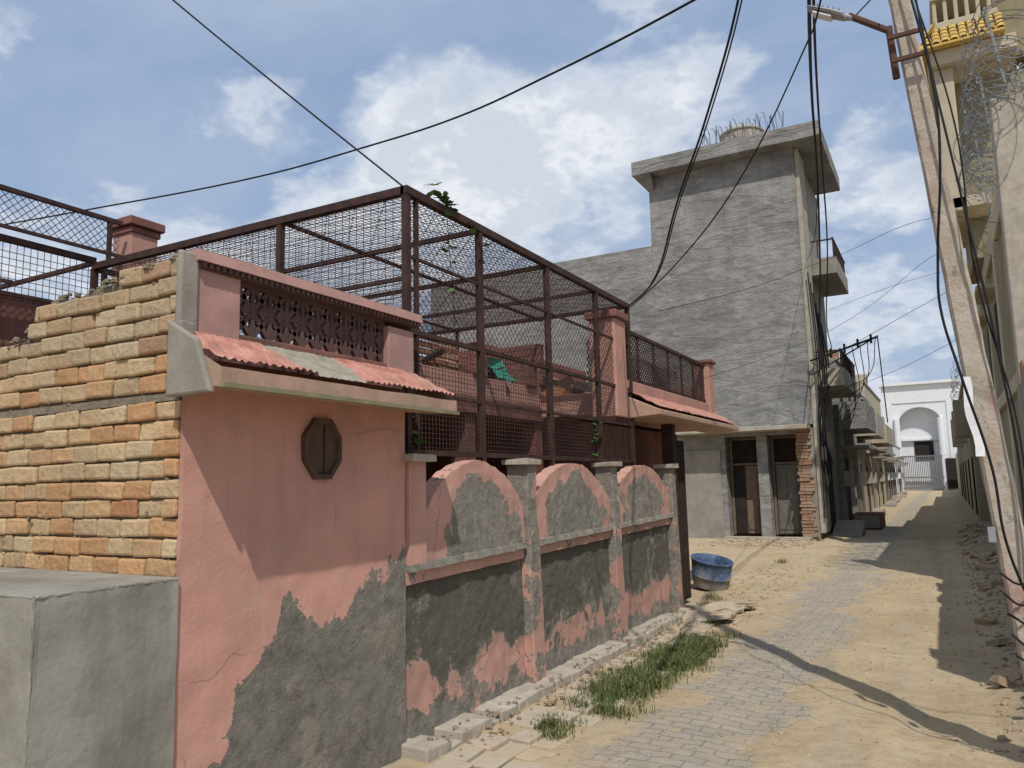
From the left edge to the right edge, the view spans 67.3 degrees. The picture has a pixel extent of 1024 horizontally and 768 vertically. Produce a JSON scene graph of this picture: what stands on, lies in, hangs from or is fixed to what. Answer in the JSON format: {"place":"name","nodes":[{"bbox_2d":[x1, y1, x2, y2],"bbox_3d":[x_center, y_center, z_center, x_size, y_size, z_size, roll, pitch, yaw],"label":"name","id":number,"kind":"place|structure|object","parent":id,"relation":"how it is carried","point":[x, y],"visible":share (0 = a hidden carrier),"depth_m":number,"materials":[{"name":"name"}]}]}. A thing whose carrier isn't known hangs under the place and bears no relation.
{"place":"outdoors","nodes":[
{"label":"outdoors","id":0,"kind":"place"},
{"bbox_2d":[0,0,976,416],"label":"sky","id":1,"kind":"structure","parent":0,"point":[103,102],"materials":[{"name":"blue"}]},
{"bbox_2d":[381,489,1023,767],"bbox_3d":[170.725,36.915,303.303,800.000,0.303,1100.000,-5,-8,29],"label":"ground","id":2,"kind":"structure","parent":0,"point":[932,515],"depth_m":6.87,"materials":[{"name":"beige gravel"}]},
{"bbox_2d":[0,567,178,767],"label":"cement plinth wall","id":3,"kind":"structure","parent":2,"relation":"on","point":[103,678],"depth_m":3.21,"materials":[{"name":"grey concrete"}]},
{"bbox_2d":[0,578,177,767],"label":"arris","id":4,"kind":"object","parent":3,"relation":"attached to","point":[29,683],"visible":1,"depth_m":3.00,"materials":[{"name":"grey concrete"}]},
{"bbox_2d":[0,258,181,576],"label":"bricks","id":5,"kind":"object","parent":2,"relation":"on","point":[58,505],"visible":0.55,"depth_m":4.02,"materials":[{"name":"beige brick"}]},
{"bbox_2d":[0,255,181,568],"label":"mortar","id":6,"kind":"object","parent":2,"relation":"on","point":[55,409],"visible":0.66,"depth_m":4.08,"materials":[{"name":"cement mortar"}]},
{"bbox_2d":[173,360,405,767],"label":"front room wall","id":7,"kind":"structure","parent":2,"relation":"on","point":[291,631],"depth_m":4.18,"materials":[{"name":"pink paint"}]},
{"bbox_2d":[166,250,213,396],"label":"cement end column","id":8,"kind":"structure","parent":7,"relation":"attached to","point":[188,375],"depth_m":3.61,"materials":[{"name":"concrete"}]},
{"bbox_2d":[197,268,412,372],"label":"parapet pillars","id":9,"kind":"structure","parent":7,"relation":"on","point":[218,310],"depth_m":4.03,"materials":[{"name":"pink paint"}]},
{"bbox_2d":[198,261,419,362],"bbox_3d":[-1.172,-0.355,4.650,0.176,0.334,1.850,-5,-8,29],"label":"parapet grille","id":10,"kind":"object","parent":7,"relation":"on","point":[363,335],"visible":0.89,"depth_m":4.56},
{"bbox_2d":[172,248,422,323],"bbox_3d":[-1.183,-0.546,4.684,0.216,0.061,1.880,-5,-8,29],"label":"parapet coping","id":11,"kind":"object","parent":10,"relation":"on","point":[239,265],"visible":0.38,"depth_m":4.39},
{"bbox_2d":[301,417,341,478],"bbox_3d":[-1.114,0.378,4.492,0.050,0.356,0.301,-5,-8,29],"label":"octagonal vent","id":12,"kind":"object","parent":7,"relation":"attached to","point":[321,447],"visible":1,"depth_m":4.49,"materials":[{"name":"brown wood"}]},
{"bbox_2d":[193,331,454,395],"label":"awning tiles","id":13,"kind":"object","parent":7,"relation":"attached to","point":[244,351],"visible":0.96,"depth_m":4.26,"materials":[{"name":"tile"}]},
{"bbox_2d":[205,356,459,414],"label":"awning slab","id":14,"kind":"structure","parent":7,"relation":"attached to","point":[237,380],"depth_m":4.09,"materials":[{"name":"concrete"}]},
{"bbox_2d":[0,293,585,481],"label":"house body","id":15,"kind":"structure","parent":2,"relation":"on","point":[430,469],"depth_m":8.75,"materials":[{"name":"pink paint"}]},
{"bbox_2d":[0,184,164,346],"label":"terrace railing","id":16,"kind":"object","parent":15,"relation":"on","point":[130,234],"visible":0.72,"depth_m":7.30,"materials":[{"name":"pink metal"}]},
{"bbox_2d":[89,185,635,466],"bbox_3d":[-1.286,0.076,8.412,3.815,2.360,4.610,-5,-8,29],"label":"steel cage","id":17,"kind":"object","parent":15,"relation":"on","point":[406,194],"visible":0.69,"depth_m":6.90,"materials":[{"name":"brown metal"}]},
{"bbox_2d":[405,180,603,455],"bbox_3d":[0.073,-0.424,7.018,0.178,2.133,3.524,-5,-8,29],"label":"climbing vine","id":18,"kind":"object","parent":17,"relation":"attached to","point":[444,199],"visible":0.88,"depth_m":6.07,"materials":[{"name":"green plant"}]},
{"bbox_2d":[283,334,590,422],"bbox_3d":[-0.569,0.127,10.271,2.477,1.082,7.286,-5,-8,29],"label":"roof clutter","id":19,"kind":"object","parent":15,"relation":"on","point":[439,353],"visible":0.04,"depth_m":10.08,"materials":[{"name":"brown metal"}]},
{"bbox_2d":[488,357,514,381],"bbox_3d":[-0.173,-0.183,9.344,0.288,0.334,0.500,-5,-8,29],"label":"green cloth","id":20,"kind":"object","parent":15,"relation":"on","point":[490,366],"visible":0.61,"depth_m":9.45,"materials":[{"name":"teal fabric"}]},
{"bbox_2d":[402,453,683,683],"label":"piers","id":21,"kind":"structure","parent":2,"relation":"on","point":[521,475],"depth_m":6.59,"materials":[{"name":"paint"}]},
{"bbox_2d":[401,605,698,762],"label":"plinth kerb","id":22,"kind":"structure","parent":2,"relation":"on","point":[420,748],"depth_m":6.01,"materials":[{"name":"concrete"}]},
{"bbox_2d":[406,460,672,738],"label":"scalloped boundary wall","id":23,"kind":"structure","parent":22,"relation":"on","point":[465,642],"depth_m":6.27,"materials":[{"name":"paint"}]},
{"bbox_2d":[405,513,672,585],"bbox_3d":[0.716,1.509,7.598,0.079,0.230,5.780,-5,-8,29],"label":"ledge","id":24,"kind":"object","parent":23,"relation":"attached to","point":[432,569],"visible":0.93,"depth_m":6.25,"materials":[{"name":"paint"}]},
{"bbox_2d":[435,309,715,476],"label":"balcony","id":25,"kind":"structure","parent":2,"relation":"on","point":[648,445],"depth_m":10.14,"materials":[{"name":"pink paint"}]},
{"bbox_2d":[586,330,705,401],"bbox_3d":[2.071,-0.186,11.207,0.468,0.642,3.828,-5,-8,29],"label":"balcony railing","id":26,"kind":"object","parent":25,"relation":"attached to","point":[655,375],"visible":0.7,"depth_m":11.06,"materials":[{"name":"brown metal"}]},
{"bbox_2d":[624,397,738,433],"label":"balcony awning slab","id":27,"kind":"structure","parent":25,"relation":"attached to","point":[643,411],"depth_m":10.14,"materials":[{"name":"pink concrete"}]},
{"bbox_2d":[629,391,736,423],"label":"balcony awning tiles","id":28,"kind":"object","parent":27,"relation":"on","point":[673,406],"visible":1,"depth_m":10.61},
{"bbox_2d":[425,601,757,767],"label":"broken paving slabs","id":29,"kind":"structure","parent":2,"relation":"on","point":[493,753],"depth_m":5.60,"materials":[{"name":"beige stone"}]},
{"bbox_2d":[431,120,839,538],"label":"tower block","id":30,"kind":"structure","parent":2,"relation":"on","point":[749,238],"depth_m":22.93,"materials":[{"name":"concrete"}]},
{"bbox_2d":[702,110,783,145],"bbox_3d":[7.364,-7.507,24.091,2.504,1.220,1.968,-5,-8,29],"label":"rooftop water tank","id":31,"kind":"object","parent":30,"relation":"on","point":[737,131],"visible":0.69,"depth_m":23.81,"materials":[{"name":"plastic"}]},
{"bbox_2d":[724,435,812,540],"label":"doors","id":32,"kind":"structure","parent":30,"relation":"in","point":[746,498],"depth_m":22.29,"materials":[{"name":"brown wood"}]},
{"bbox_2d":[793,148,840,532],"bbox_3d":[9.512,-1.174,23.766,0.120,11.080,4.540,-5,-8,29],"label":"street side strip","id":33,"kind":"object","parent":30,"relation":"attached to","point":[806,203],"visible":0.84,"depth_m":22.46,"materials":[{"name":"concrete"}]},
{"bbox_2d":[807,272,887,518],"bbox_3d":[9.590,0.276,21.801,1.761,6.901,2.079,-5,-8,29],"label":"electric bracket","id":34,"kind":"object","parent":33,"relation":"attached to","point":[824,451],"visible":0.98,"depth_m":21.68,"materials":[{"name":"metal"}]},
{"bbox_2d":[810,237,857,531],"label":"balconies","id":35,"kind":"structure","parent":30,"relation":"attached to","point":[839,378],"depth_m":23.30,"materials":[{"name":"paint"}]},
{"bbox_2d":[661,424,690,600],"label":"iron gate","id":36,"kind":"structure","parent":2,"relation":"on","point":[672,450],"depth_m":10.71,"materials":[{"name":"brown metal"}]},
{"bbox_2d":[691,553,733,590],"bbox_3d":[3.152,2.957,12.097,0.658,0.547,0.649,-5,-8,29],"label":"blue drum","id":37,"kind":"object","parent":2,"relation":"on","point":[711,572],"visible":1,"depth_m":11.89,"materials":[{"name":"paint"}]},
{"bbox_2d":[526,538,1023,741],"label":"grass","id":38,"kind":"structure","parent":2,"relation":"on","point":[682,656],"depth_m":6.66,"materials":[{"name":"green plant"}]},
{"bbox_2d":[795,426,823,539],"bbox_3d":[8.372,2.782,21.673,0.485,3.151,0.885,-5,-8,29],"label":"brick jamb","id":39,"kind":"object","parent":2,"relation":"on","point":[806,465],"visible":0.94,"depth_m":21.32,"materials":[{"name":"brick"}]},
{"bbox_2d":[828,349,878,519],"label":"plastered shop house","id":40,"kind":"structure","parent":2,"relation":"on","point":[847,447],"depth_m":25.76,"materials":[{"name":"paint"}]},
{"bbox_2d":[832,512,885,536],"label":"shop platform","id":41,"kind":"structure","parent":2,"relation":"on","point":[859,524],"depth_m":23.15,"materials":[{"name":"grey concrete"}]},
{"bbox_2d":[853,383,888,515],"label":"plastered shop house","id":42,"kind":"structure","parent":2,"relation":"on","point":[868,477],"depth_m":32.82,"materials":[{"name":"paint"}]},
{"bbox_2d":[855,374,897,507],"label":"cream shop house","id":43,"kind":"structure","parent":2,"relation":"on","point":[873,398],"depth_m":41.13,"materials":[{"name":"paint"}]},
{"bbox_2d":[882,417,906,501],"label":"plastered shop house","id":44,"kind":"structure","parent":2,"relation":"on","point":[891,475],"depth_m":53.00,"materials":[{"name":"paint"}]},
{"bbox_2d":[893,445,908,494],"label":"whitewashed house","id":45,"kind":"structure","parent":2,"relation":"on","point":[899,480],"depth_m":68.31,"materials":[{"name":"white paint"}]},
{"bbox_2d":[806,0,1023,681],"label":"street lamp pole","id":46,"kind":"object","parent":2,"relation":"on","point":[966,325],"visible":0.95,"depth_m":4.95,"materials":[{"name":"concrete"}]},
{"bbox_2d":[7,0,1023,660],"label":"overhead power cables","id":47,"kind":"object","parent":46,"relation":"hanging from","point":[937,108],"visible":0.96,"depth_m":5.70,"materials":[{"name":"black rubber"}]},
{"bbox_2d":[878,378,960,490],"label":"white gateway","id":48,"kind":"object","parent":2,"relation":"on","point":[919,417],"visible":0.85,"depth_m":81.74,"materials":[{"name":"paint"}]},
{"bbox_2d":[950,93,1023,526],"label":"cream olive building","id":49,"kind":"structure","parent":2,"relation":"on","point":[1003,273],"depth_m":13.30,"materials":[{"name":"paint"}]},
{"bbox_2d":[920,0,1023,283],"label":"tile roofed balcony house","id":50,"kind":"structure","parent":49,"relation":"on","point":[950,23],"depth_m":16.42,"materials":[{"name":"beige paint"}]},
{"bbox_2d":[950,0,1023,401],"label":"razor wire coil","id":51,"kind":"object","parent":49,"relation":"on","point":[983,99],"visible":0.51,"depth_m":11.99,"materials":[{"name":"grey metal"}]},
{"bbox_2d":[955,523,1023,760],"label":"rubble heap","id":52,"kind":"object","parent":2,"relation":"on","point":[999,680],"visible":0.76,"depth_m":8.97,"materials":[{"name":"stone"}]},
{"bbox_2d":[1016,360,1023,451],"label":"boundary wall","id":53,"kind":"structure","parent":2,"relation":"on","point":[1020,391],"depth_m":10.55,"materials":[{"name":"paint"}]}
]}

